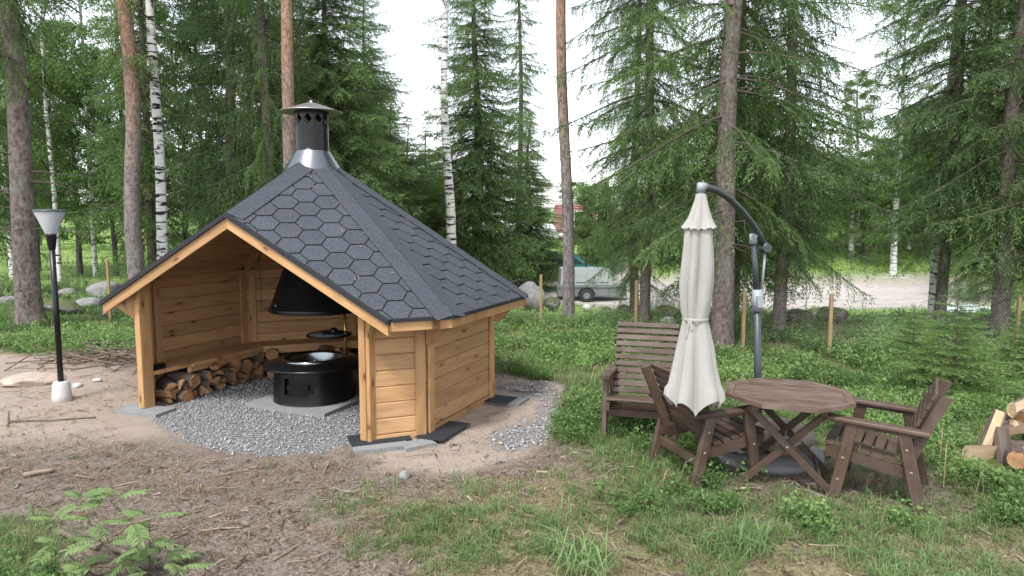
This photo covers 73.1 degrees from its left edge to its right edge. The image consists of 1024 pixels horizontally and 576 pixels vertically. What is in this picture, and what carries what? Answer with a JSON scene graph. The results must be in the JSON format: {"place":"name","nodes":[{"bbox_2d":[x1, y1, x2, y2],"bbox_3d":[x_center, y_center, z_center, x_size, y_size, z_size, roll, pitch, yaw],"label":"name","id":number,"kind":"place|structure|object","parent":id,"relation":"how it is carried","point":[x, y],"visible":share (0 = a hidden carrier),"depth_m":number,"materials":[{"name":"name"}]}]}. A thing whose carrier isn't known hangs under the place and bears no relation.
{"place":"outdoors","nodes":[
{"label":"outdoors","id":0,"kind":"place"},
{"bbox_2d":[2,0,1016,214],"label":"sky","id":1,"kind":"structure","parent":0,"point":[405,16],"materials":[{"name":"white"}]},
{"bbox_2d":[0,210,1023,575],"bbox_3d":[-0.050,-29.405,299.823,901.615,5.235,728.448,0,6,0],"label":"ground","id":2,"kind":"structure","parent":0,"point":[908,288],"depth_m":5.66,"materials":[{"name":"brown soil"}]},
{"bbox_2d":[0,82,48,290],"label":"spruce tree","id":3,"kind":"object","parent":2,"relation":"on","point":[4,215],"visible":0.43,"depth_m":18.32,"materials":[{"name":"green plant"}]},
{"bbox_2d":[0,371,66,386],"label":"rock","id":4,"kind":"object","parent":2,"relation":"on","point":[28,379],"visible":0.86,"depth_m":8.29,"materials":[{"name":"stone"}]},
{"bbox_2d":[0,19,95,279],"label":"birch tree","id":5,"kind":"object","parent":2,"relation":"on","point":[10,264],"visible":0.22,"depth_m":22.83,"materials":[{"name":"green plant"}]},
{"bbox_2d":[0,14,101,270],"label":"broadleaf tree","id":6,"kind":"object","parent":2,"relation":"on","point":[39,226],"visible":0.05,"depth_m":27.14,"materials":[{"name":"green plant"}]},
{"bbox_2d":[32,209,72,402],"bbox_3d":[-4.984,0.219,7.555,0.312,2.162,0.312,0,6,0],"label":"garden lamp","id":7,"kind":"object","parent":2,"relation":"on","point":[50,221],"visible":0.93,"depth_m":7.52,"materials":[{"name":"metal"}]},
{"bbox_2d":[0,0,113,281],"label":"birch tree","id":8,"kind":"object","parent":2,"relation":"on","point":[52,62],"visible":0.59,"depth_m":22.09,"materials":[{"name":"green plant"}]},
{"bbox_2d":[0,0,120,330],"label":"spruce tree","id":9,"kind":"object","parent":2,"relation":"on","point":[28,300],"visible":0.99,"depth_m":12.97,"materials":[{"name":"green plant"}]},
{"bbox_2d":[0,19,123,274],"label":"broadleaf tree","id":10,"kind":"object","parent":2,"relation":"on","point":[79,263],"visible":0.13,"depth_m":25.63,"materials":[{"name":"green plant"}]},
{"bbox_2d":[44,300,82,313],"bbox_3d":[-9.946,0.424,15.325,0.793,0.318,0.633,5,3,0],"label":"rock","id":11,"kind":"object","parent":2,"relation":"on","point":[75,311],"visible":0.62,"depth_m":15.15,"materials":[{"name":"stone"}]},
{"bbox_2d":[4,337,136,374],"bbox_3d":[-5.279,0.957,10.011,4.124,0.707,3.020,2,6,16],"label":"brushwood","id":12,"kind":"object","parent":2,"relation":"on","point":[112,356],"visible":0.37,"depth_m":9.43,"materials":[{"name":"wood"}]},
{"bbox_2d":[18,0,177,276],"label":"birch tree","id":13,"kind":"object","parent":2,"relation":"on","point":[94,256],"visible":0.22,"depth_m":23.90,"materials":[{"name":"green plant"}]},
{"bbox_2d":[85,281,119,298],"bbox_3d":[-10.290,0.092,17.358,0.712,0.535,0.597,0,6,0],"label":"rock","id":14,"kind":"object","parent":2,"relation":"on","point":[101,286],"visible":0.44,"depth_m":17.12,"materials":[{"name":"grey stone"}]},
{"bbox_2d":[36,42,170,275],"bbox_3d":[-14.202,-4.542,24.711,4.468,8.676,4.613,1,6,5],"label":"broadleaf tree","id":15,"kind":"object","parent":2,"relation":"on","point":[114,237],"visible":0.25,"depth_m":24.00,"materials":[{"name":"green plant"}]},
{"bbox_2d":[66,0,167,259],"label":"birch tree","id":16,"kind":"object","parent":2,"relation":"on","point":[161,195],"visible":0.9,"depth_m":16.95,"materials":[{"name":"white plant"}]},
{"bbox_2d":[64,0,176,172],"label":"birch tree","id":17,"kind":"object","parent":2,"relation":"on","point":[111,2],"visible":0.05,"depth_m":25.99,"materials":[{"name":"green plant"}]},
{"bbox_2d":[26,486,216,575],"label":"rowan sapling","id":18,"kind":"object","parent":2,"relation":"on","point":[132,537],"visible":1,"depth_m":4.01,"materials":[{"name":"green plant"}]},
{"bbox_2d":[115,0,144,279],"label":"pine tree","id":19,"kind":"object","parent":2,"relation":"on","point":[132,215],"visible":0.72,"depth_m":16.46,"materials":[{"name":"brown plant"}]},
{"bbox_2d":[65,0,212,283],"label":"spruce tree","id":20,"kind":"object","parent":2,"relation":"on","point":[148,222],"visible":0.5,"depth_m":19.61,"materials":[{"name":"green plant"}]},
{"bbox_2d":[108,404,175,418],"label":"paving slab","id":21,"kind":"structure","parent":2,"relation":"on","point":[154,412],"depth_m":7.44,"materials":[{"name":"grey concrete"}]},
{"bbox_2d":[63,0,263,244],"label":"broadleaf tree","id":22,"kind":"object","parent":2,"relation":"on","point":[178,229],"visible":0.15,"depth_m":21.53,"materials":[{"name":"green plant"}]},
{"bbox_2d":[171,389,193,402],"bbox_3d":[-3.863,1.242,7.998,0.345,0.174,0.168,4,-18,25],"label":"firewood log","id":23,"kind":"object","parent":2,"relation":"on","point":[184,395],"visible":0.5,"depth_m":7.90,"materials":[{"name":"brown wood"}]},
{"bbox_2d":[122,0,279,228],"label":"birch tree","id":24,"kind":"object","parent":2,"relation":"on","point":[193,147],"visible":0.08,"depth_m":22.45,"materials":[{"name":"green plant"}]},
{"bbox_2d":[157,0,305,237],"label":"spruce tree","id":25,"kind":"object","parent":2,"relation":"on","point":[211,178],"visible":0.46,"depth_m":17.94,"materials":[{"name":"green plant"}]},
{"bbox_2d":[170,0,312,215],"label":"broadleaf tree","id":26,"kind":"object","parent":2,"relation":"on","point":[235,83],"visible":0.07,"depth_m":22.63,"materials":[{"name":"green plant"}]},
{"bbox_2d":[153,367,359,457],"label":"gravel","id":27,"kind":"structure","parent":2,"relation":"on","point":[206,404],"depth_m":7.08,"materials":[{"name":"grey gravel"}]},
{"bbox_2d":[199,0,327,220],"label":"spruce tree","id":28,"kind":"object","parent":2,"relation":"on","point":[267,140],"visible":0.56,"depth_m":17.48,"materials":[{"name":"green plant"}]},
{"bbox_2d":[246,394,287,411],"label":"paving slab","id":29,"kind":"structure","parent":2,"relation":"on","point":[266,402],"depth_m":7.66,"materials":[{"name":"grey concrete"}]},
{"bbox_2d":[281,0,294,168],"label":"pine tree","id":30,"kind":"object","parent":2,"relation":"on","point":[287,73],"visible":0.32,"depth_m":16.86,"materials":[{"name":"brown plant"}]},
{"bbox_2d":[99,100,527,441],"bbox_3d":[-2.049,-0.448,8.328,4.550,3.411,3.638,2,6,23],"label":"grill hut","id":31,"kind":"object","parent":2,"relation":"on","point":[422,303],"visible":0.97,"depth_m":7.17,"materials":[{"name":"brown wood"}]},
{"bbox_2d":[259,250,351,315],"bbox_3d":[-2.225,-0.602,7.889,1.112,1.712,1.112,2,6,23],"label":"smoke hood","id":32,"kind":"object","parent":31,"relation":"hanging from","point":[295,295],"visible":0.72,"depth_m":7.51,"materials":[{"name":"metal"}]},
{"bbox_2d":[284,400,354,417],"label":"paving slab","id":33,"kind":"structure","parent":2,"relation":"on","point":[324,411],"depth_m":7.46,"materials":[{"name":"grey concrete"}]},
{"bbox_2d":[262,314,358,406],"bbox_3d":[-2.272,0.727,7.913,1.116,1.050,1.116,2,6,23],"label":"barbecue grill","id":34,"kind":"object","parent":33,"relation":"on","point":[314,378],"visible":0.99,"depth_m":7.61,"materials":[{"name":"metal"}]},
{"bbox_2d":[245,0,421,215],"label":"spruce tree","id":35,"kind":"object","parent":2,"relation":"on","point":[326,90],"visible":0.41,"depth_m":19.84,"materials":[{"name":"green plant"}]},
{"bbox_2d":[7,388,729,570],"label":"scattered weeds","id":36,"kind":"object","parent":2,"relation":"on","point":[268,463],"visible":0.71,"depth_m":5.42,"materials":[{"name":"green plant"}]},
{"bbox_2d":[350,440,408,454],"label":"paving slab","id":37,"kind":"structure","parent":2,"relation":"on","point":[371,449],"depth_m":6.26,"materials":[{"name":"grey concrete"}]},
{"bbox_2d":[346,434,411,446],"bbox_3d":[-1.254,1.413,6.527,0.560,0.008,0.340,-3,6,-22],"label":"felt pad","id":38,"kind":"object","parent":37,"relation":"on","point":[355,441],"visible":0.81,"depth_m":6.43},
{"bbox_2d":[335,0,433,222],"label":"spruce tree","id":39,"kind":"object","parent":2,"relation":"on","point":[408,195],"visible":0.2,"depth_m":25.13,"materials":[{"name":"green plant"}]},
{"bbox_2d":[385,83,441,234],"bbox_3d":[-4.766,-4.276,28.373,4.577,8.294,4.754,-5,8,-41],"label":"spruce tree","id":40,"kind":"object","parent":2,"relation":"on","point":[414,164],"visible":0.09,"depth_m":28.30,"materials":[{"name":"green plant"}]},
{"bbox_2d":[403,438,436,451],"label":"paving slab","id":41,"kind":"structure","parent":2,"relation":"on","point":[412,445],"depth_m":6.37,"materials":[{"name":"grey concrete"}]},
{"bbox_2d":[400,114,441,232],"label":"spruce tree","id":42,"kind":"object","parent":2,"relation":"on","point":[408,135],"visible":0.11,"depth_m":31.23,"materials":[{"name":"green plant"}]},
{"bbox_2d":[412,121,461,238],"bbox_3d":[-3.791,-4.010,32.207,4.253,7.405,4.095,1,6,9],"label":"spruce tree","id":43,"kind":"object","parent":2,"relation":"on","point":[426,172],"visible":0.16,"depth_m":31.78,"materials":[{"name":"green plant"}]},
{"bbox_2d":[415,421,470,440],"bbox_3d":[-0.668,1.389,6.757,0.300,0.007,0.600,2,6,23],"label":"felt pad","id":44,"kind":"object","parent":2,"relation":"on","point":[448,429],"visible":0.81,"depth_m":6.70,"materials":[{"name":"fabric"}]},
{"bbox_2d":[416,173,473,234],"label":"tree","id":45,"kind":"object","parent":2,"relation":"on","point":[433,200],"visible":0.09,"depth_m":30.79,"materials":[{"name":"green plant"}]},
{"bbox_2d":[406,0,493,245],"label":"birch tree","id":46,"kind":"object","parent":2,"relation":"on","point":[445,91],"visible":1,"depth_m":25.45,"materials":[{"name":"white plant"}]},
{"bbox_2d":[416,0,547,283],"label":"spruce tree","id":47,"kind":"object","parent":2,"relation":"on","point":[476,169],"visible":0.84,"depth_m":28.51,"materials":[{"name":"green plant"}]},
{"bbox_2d":[0,354,980,575],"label":"twig litter","id":48,"kind":"object","parent":2,"relation":"on","point":[134,386],"visible":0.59,"depth_m":5.42,"materials":[{"name":"brown wood"}]},
{"bbox_2d":[0,260,1022,353],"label":"wire fence","id":49,"kind":"object","parent":2,"relation":"on","point":[830,314],"visible":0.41,"depth_m":11.04,"materials":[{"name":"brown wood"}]},
{"bbox_2d":[0,392,1023,575],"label":"short grass","id":50,"kind":"structure","parent":2,"relation":"on","point":[851,551],"depth_m":4.61,"materials":[{"name":"green plant"}]},
{"bbox_2d":[0,357,1023,575],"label":"bilberry shrubs","id":51,"kind":"object","parent":2,"relation":"on","point":[586,408],"visible":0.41,"depth_m":6.14,"materials":[{"name":"green plant"}]},
{"bbox_2d":[0,362,1023,575],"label":"needle litter","id":52,"kind":"object","parent":2,"relation":"on","point":[218,567],"visible":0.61,"depth_m":4.98,"materials":[{"name":"brown plant"}]},
{"bbox_2d":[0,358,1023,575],"bbox_3d":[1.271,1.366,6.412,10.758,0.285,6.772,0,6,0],"label":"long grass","id":53,"kind":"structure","parent":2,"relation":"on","point":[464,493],"depth_m":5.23,"materials":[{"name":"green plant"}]},
{"bbox_2d":[0,293,1023,423],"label":"leafy weeds","id":54,"kind":"object","parent":2,"relation":"on","point":[677,321],"visible":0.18,"depth_m":10.48,"materials":[{"name":"green plant"}]},
{"bbox_2d":[0,233,1023,314],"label":"undergrowth","id":55,"kind":"object","parent":2,"relation":"on","point":[99,248],"visible":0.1,"depth_m":36.26,"materials":[{"name":"green plant"}]},
{"bbox_2d":[0,302,1023,550],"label":"dead stems","id":56,"kind":"object","parent":2,"relation":"on","point":[640,408],"visible":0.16,"depth_m":8.65,"materials":[{"name":"brown plant"}]},
{"bbox_2d":[0,238,1023,320],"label":"meadow grass","id":57,"kind":"structure","parent":2,"relation":"on","point":[84,267],"depth_m":27.13,"materials":[{"name":"plant"}]},
{"bbox_2d":[0,295,1023,385],"bbox_3d":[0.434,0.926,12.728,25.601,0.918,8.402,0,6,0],"label":"undergrowth","id":58,"kind":"object","parent":2,"relation":"on","point":[48,338],"visible":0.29,"depth_m":11.30,"materials":[{"name":"green plant"}]},
{"bbox_2d":[475,380,560,462],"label":"loose gravel","id":59,"kind":"structure","parent":2,"relation":"on","point":[521,431],"depth_m":6.93,"materials":[{"name":"gravel"}]},
{"bbox_2d":[493,0,552,232],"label":"spruce tree","id":60,"kind":"object","parent":2,"relation":"on","point":[521,74],"visible":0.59,"depth_m":36.14,"materials":[{"name":"green plant"}]},
{"bbox_2d":[499,110,562,291],"bbox_3d":[0.973,-3.885,32.835,4.576,8.886,4.753,-4,7,-38],"label":"spruce tree","id":61,"kind":"object","parent":2,"relation":"on","point":[534,231],"visible":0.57,"depth_m":32.60,"materials":[{"name":"green plant"}]},
{"bbox_2d":[519,281,544,312],"bbox_3d":[0.675,0.341,25.839,0.972,1.220,1.218,-12,6,-25],"label":"rock","id":62,"kind":"object","parent":2,"relation":"on","point":[528,291],"visible":0.62,"depth_m":25.42,"materials":[{"name":"grey stone"}]},
{"bbox_2d":[468,204,613,240],"bbox_3d":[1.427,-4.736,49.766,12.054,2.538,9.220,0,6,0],"label":"white house","id":63,"kind":"structure","parent":2,"relation":"on","point":[558,210],"depth_m":48.40,"materials":[{"name":"paint"}]},
{"bbox_2d":[528,495,598,533],"bbox_3d":[0.301,1.536,4.712,0.452,0.149,0.574,-3,6,-24],"label":"grass tuft","id":64,"kind":"object","parent":2,"relation":"on","point":[561,512],"visible":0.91,"depth_m":4.71,"materials":[{"name":"plant"}]},
{"bbox_2d":[556,0,574,320],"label":"pine tree","id":65,"kind":"object","parent":2,"relation":"on","point":[567,205],"visible":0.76,"depth_m":13.88,"materials":[{"name":"brown plant"}]},
{"bbox_2d":[534,251,600,282],"bbox_3d":[2.593,-0.954,34.992,4.400,1.816,1.980,0,6,0],"label":"teal car","id":66,"kind":"object","parent":2,"relation":"on","point":[579,261],"visible":0.02,"depth_m":34.25,"materials":[{"name":"paint"}]},
{"bbox_2d":[501,516,660,575],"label":"grass tuft","id":67,"kind":"object","parent":2,"relation":"on","point":[575,559],"visible":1,"depth_m":4.04,"materials":[{"name":"green plant"}]},
{"bbox_2d":[559,177,622,274],"bbox_3d":[4.323,-3.159,35.611,4.010,5.140,3.687,0,6,0],"label":"round bush","id":68,"kind":"object","parent":2,"relation":"on","point":[579,231],"visible":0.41,"depth_m":35.36,"materials":[{"name":"green plant"}]},
{"bbox_2d":[556,267,639,301],"bbox_3d":[3.918,-0.163,29.881,4.030,1.393,1.830,0,6,0],"label":"van","id":69,"kind":"object","parent":2,"relation":"on","point":[583,275],"visible":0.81,"depth_m":29.16,"materials":[{"name":"white metal"}]},
{"bbox_2d":[579,0,682,313],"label":"spruce tree","id":70,"kind":"object","parent":2,"relation":"on","point":[630,280],"visible":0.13,"depth_m":23.66,"materials":[{"name":"green plant"}]},
{"bbox_2d":[540,0,738,321],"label":"spruce tree","id":71,"kind":"object","parent":2,"relation":"on","point":[647,204],"visible":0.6,"depth_m":13.05,"materials":[{"name":"green plant"}]},
{"bbox_2d":[599,321,679,441],"bbox_3d":[1.296,0.910,6.799,0.743,1.058,0.869,2,6,17],"label":"garden armchair","id":72,"kind":"object","parent":2,"relation":"on","point":[611,375],"visible":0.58,"depth_m":6.95,"materials":[{"name":"brown wood"}]},
{"bbox_2d":[640,363,767,489],"bbox_3d":[1.559,1.100,5.713,0.803,0.898,0.743,-2,6,-17],"label":"garden armchair","id":73,"kind":"object","parent":2,"relation":"on","point":[716,432],"visible":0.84,"depth_m":5.53,"materials":[{"name":"brown wood"}]},
{"bbox_2d":[675,502,797,561],"bbox_3d":[1.468,1.549,4.320,0.772,0.253,0.801,0,6,0],"label":"grass tuft","id":74,"kind":"object","parent":2,"relation":"on","point":[760,539],"visible":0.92,"depth_m":4.36,"materials":[{"name":"green plant"}]},
{"bbox_2d":[575,0,898,350],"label":"spruce tree","id":75,"kind":"object","parent":2,"relation":"on","point":[728,89],"visible":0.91,"depth_m":10.37,"materials":[{"name":"green plant"}]},
{"bbox_2d":[663,182,824,475],"bbox_3d":[2.029,0.343,5.708,0.999,2.368,1.792,4,7,32],"label":"parasol","id":76,"kind":"object","parent":2,"relation":"on","point":[694,385],"visible":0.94,"depth_m":5.19,"materials":[{"name":"white fabric"}]},
{"bbox_2d":[651,0,839,331],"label":"spruce tree","id":77,"kind":"object","parent":2,"relation":"on","point":[737,288],"visible":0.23,"depth_m":12.15,"materials":[{"name":"green plant"}]},
{"bbox_2d":[755,417,817,456],"bbox_3d":[2.356,1.291,6.032,0.484,0.288,0.581,-10,16,-38],"label":"rock","id":78,"kind":"object","parent":2,"relation":"on","point":[809,440],"visible":0.43,"depth_m":5.87,"materials":[{"name":"stone"}]},
{"bbox_2d":[725,377,855,492],"bbox_3d":[2.210,1.197,5.569,0.940,0.734,0.940,2,6,20],"label":"garden table","id":79,"kind":"object","parent":2,"relation":"on","point":[806,399],"visible":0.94,"depth_m":5.41,"materials":[{"name":"brown wood"}]},
{"bbox_2d":[673,0,911,336],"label":"spruce tree","id":80,"kind":"object","parent":2,"relation":"on","point":[786,214],"visible":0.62,"depth_m":11.55,"materials":[{"name":"green plant"}]},
{"bbox_2d":[786,308,812,323],"bbox_3d":[5.760,0.560,13.907,0.513,0.304,0.413,1,6,6],"label":"rock","id":81,"kind":"object","parent":2,"relation":"on","point":[800,311],"visible":0.64,"depth_m":13.75,"materials":[{"name":"stone"}]},
{"bbox_2d":[764,151,869,257],"bbox_3d":[15.821,-4.547,37.047,6.703,5.977,6.920,-4,7,-36],"label":"broadleaf tree","id":82,"kind":"object","parent":2,"relation":"on","point":[834,204],"visible":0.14,"depth_m":35.84,"materials":[{"name":"green plant"}]},
{"bbox_2d":[816,306,847,322],"bbox_3d":[6.539,0.552,14.110,0.610,0.382,0.560,-6,2,22],"label":"rock","id":83,"kind":"object","parent":2,"relation":"on","point":[839,310],"visible":0.59,"depth_m":13.91,"materials":[{"name":"stone"}]},
{"bbox_2d":[823,70,898,258],"bbox_3d":[18.446,-6.483,36.895,3.856,9.851,4.723,-2,6,-18],"label":"birch tree","id":84,"kind":"object","parent":2,"relation":"on","point":[862,216],"visible":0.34,"depth_m":36.30,"materials":[{"name":"green plant"}]},
{"bbox_2d":[806,151,935,259],"bbox_3d":[19.323,-4.498,36.919,6.703,5.977,6.920,-3,6,-25],"label":"broadleaf tree","id":85,"kind":"object","parent":2,"relation":"on","point":[862,228],"visible":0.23,"depth_m":36.03,"materials":[{"name":"green plant"}]},
{"bbox_2d":[825,376,952,515],"bbox_3d":[2.879,1.142,5.300,0.803,0.898,0.743,4,7,32],"label":"garden armchair","id":86,"kind":"object","parent":2,"relation":"on","point":[921,422],"visible":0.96,"depth_m":5.13,"materials":[{"name":"brown wood"}]},
{"bbox_2d":[834,0,950,274],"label":"birch tree","id":87,"kind":"object","parent":2,"relation":"on","point":[893,262],"visible":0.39,"depth_m":34.61,"materials":[{"name":"green plant"}]},
{"bbox_2d":[871,304,952,364],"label":"young spruce","id":88,"kind":"object","parent":2,"relation":"on","point":[899,343],"visible":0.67,"depth_m":9.60,"materials":[{"name":"green plant"}]},
{"bbox_2d":[864,95,980,259],"bbox_3d":[21.990,-5.779,36.416,7.497,8.676,7.261,-1,6,-6],"label":"broadleaf tree","id":89,"kind":"object","parent":2,"relation":"on","point":[914,134],"visible":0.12,"depth_m":36.68,"materials":[{"name":"green plant"}]},
{"bbox_2d":[840,0,1023,322],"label":"spruce tree","id":90,"kind":"object","parent":2,"relation":"on","point":[955,138],"visible":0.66,"depth_m":12.71,"materials":[{"name":"green plant"}]},
{"bbox_2d":[873,0,1023,337],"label":"spruce tree","id":91,"kind":"object","parent":2,"relation":"on","point":[1008,172],"visible":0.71,"depth_m":11.81,"materials":[{"name":"green plant"}]},
{"bbox_2d":[875,285,1023,410],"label":"young spruce","id":92,"kind":"object","parent":2,"relation":"on","point":[977,363],"visible":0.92,"depth_m":7.69,"materials":[{"name":"green plant"}]},
{"bbox_2d":[914,0,1023,312],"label":"spruce tree","id":93,"kind":"object","parent":2,"relation":"on","point":[1019,205],"visible":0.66,"depth_m":11.52,"materials":[{"name":"green plant"}]},
{"bbox_2d":[927,0,1015,317],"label":"birch tree","id":94,"kind":"object","parent":2,"relation":"on","point":[932,282],"visible":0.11,"depth_m":13.57,"materials":[{"name":"green plant"}]},
{"bbox_2d":[926,7,1023,303],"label":"spruce tree","id":95,"kind":"object","parent":2,"relation":"on","point":[974,280],"visible":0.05,"depth_m":28.73,"materials":[{"name":"green plant"}]},
{"bbox_2d":[962,445,997,459],"bbox_3d":[4.126,1.435,6.032,0.434,0.169,0.068,5,16,-12],"label":"split log","id":96,"kind":"object","parent":2,"relation":"on","point":[983,451],"visible":0.57,"depth_m":5.98,"materials":[{"name":"brown wood"}]},
{"bbox_2d":[978,408,1005,444],"bbox_3d":[4.234,1.285,6.115,0.164,0.433,0.088,24,-2,-24],"label":"split log","id":97,"kind":"object","parent":2,"relation":"on","point":[996,418],"visible":0.66,"depth_m":6.07,"materials":[{"name":"beige wood"}]},
{"bbox_2d":[971,303,1023,385],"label":"young spruce","id":98,"kind":"object","parent":2,"relation":"on","point":[1016,355],"visible":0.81,"depth_m":8.69,"materials":[{"name":"green plant"}]},
{"bbox_2d":[993,426,1010,465],"bbox_3d":[4.234,1.419,5.991,0.079,0.433,0.171,14,-30,1],"label":"split log","id":99,"kind":"object","parent":2,"relation":"on","point":[1001,439],"visible":0.57,"depth_m":5.98,"materials":[{"name":"brown wood"}]},
{"bbox_2d":[1004,443,1023,468],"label":"split log","id":100,"kind":"object","parent":2,"relation":"on","point":[1014,453],"visible":0.85,"depth_m":5.71,"materials":[{"name":"brown wood"}]},
{"bbox_2d":[1011,439,1023,445],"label":"split log","id":101,"kind":"object","parent":2,"relation":"on","point":[1020,442],"visible":0.1,"depth_m":6.13,"materials":[{"name":"brown wood"}]},
{"bbox_2d":[982,424,1023,434],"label":"split log","id":102,"kind":"object","parent":101,"relation":"on","point":[1015,430],"visible":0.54,"depth_m":6.10,"materials":[{"name":"beige wood"}]},
{"bbox_2d":[1009,419,1023,426],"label":"split log","id":103,"kind":"object","parent":102,"relation":"on","point":[1015,422],"visible":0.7,"depth_m":6.08,"materials":[{"name":"beige wood"}]},
{"bbox_2d":[1002,412,1010,424],"bbox_3d":[4.563,1.134,6.166,0.434,0.068,0.169,-11,28,12],"label":"split log","id":104,"kind":"object","parent":103,"relation":"on","point":[1006,420],"visible":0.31,"depth_m":6.15,"materials":[{"name":"brown wood"}]},
{"bbox_2d":[1006,397,1023,417],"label":"split log","id":105,"kind":"object","parent":104,"relation":"on","point":[1014,408],"visible":0.96,"depth_m":6.06,"materials":[{"name":"beige wood"}]},
{"bbox_2d":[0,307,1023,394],"bbox_3d":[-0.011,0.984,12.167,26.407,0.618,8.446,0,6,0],"label":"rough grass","id":106,"kind":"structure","parent":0,"point":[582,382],"depth_m":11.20,"materials":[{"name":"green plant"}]},
{"label":"firewood log","id":107,"kind":"object","parent":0,"visible":0},
{"bbox_2d":[167,370,199,387],"bbox_3d":[-3.834,1.060,8.066,0.345,0.168,0.174,6,-23,15],"label":"firewood log","id":108,"kind":"object","parent":107,"relation":"on","point":[192,380],"visible":0.73,"depth_m":8.01,"materials":[{"name":"brown wood"}]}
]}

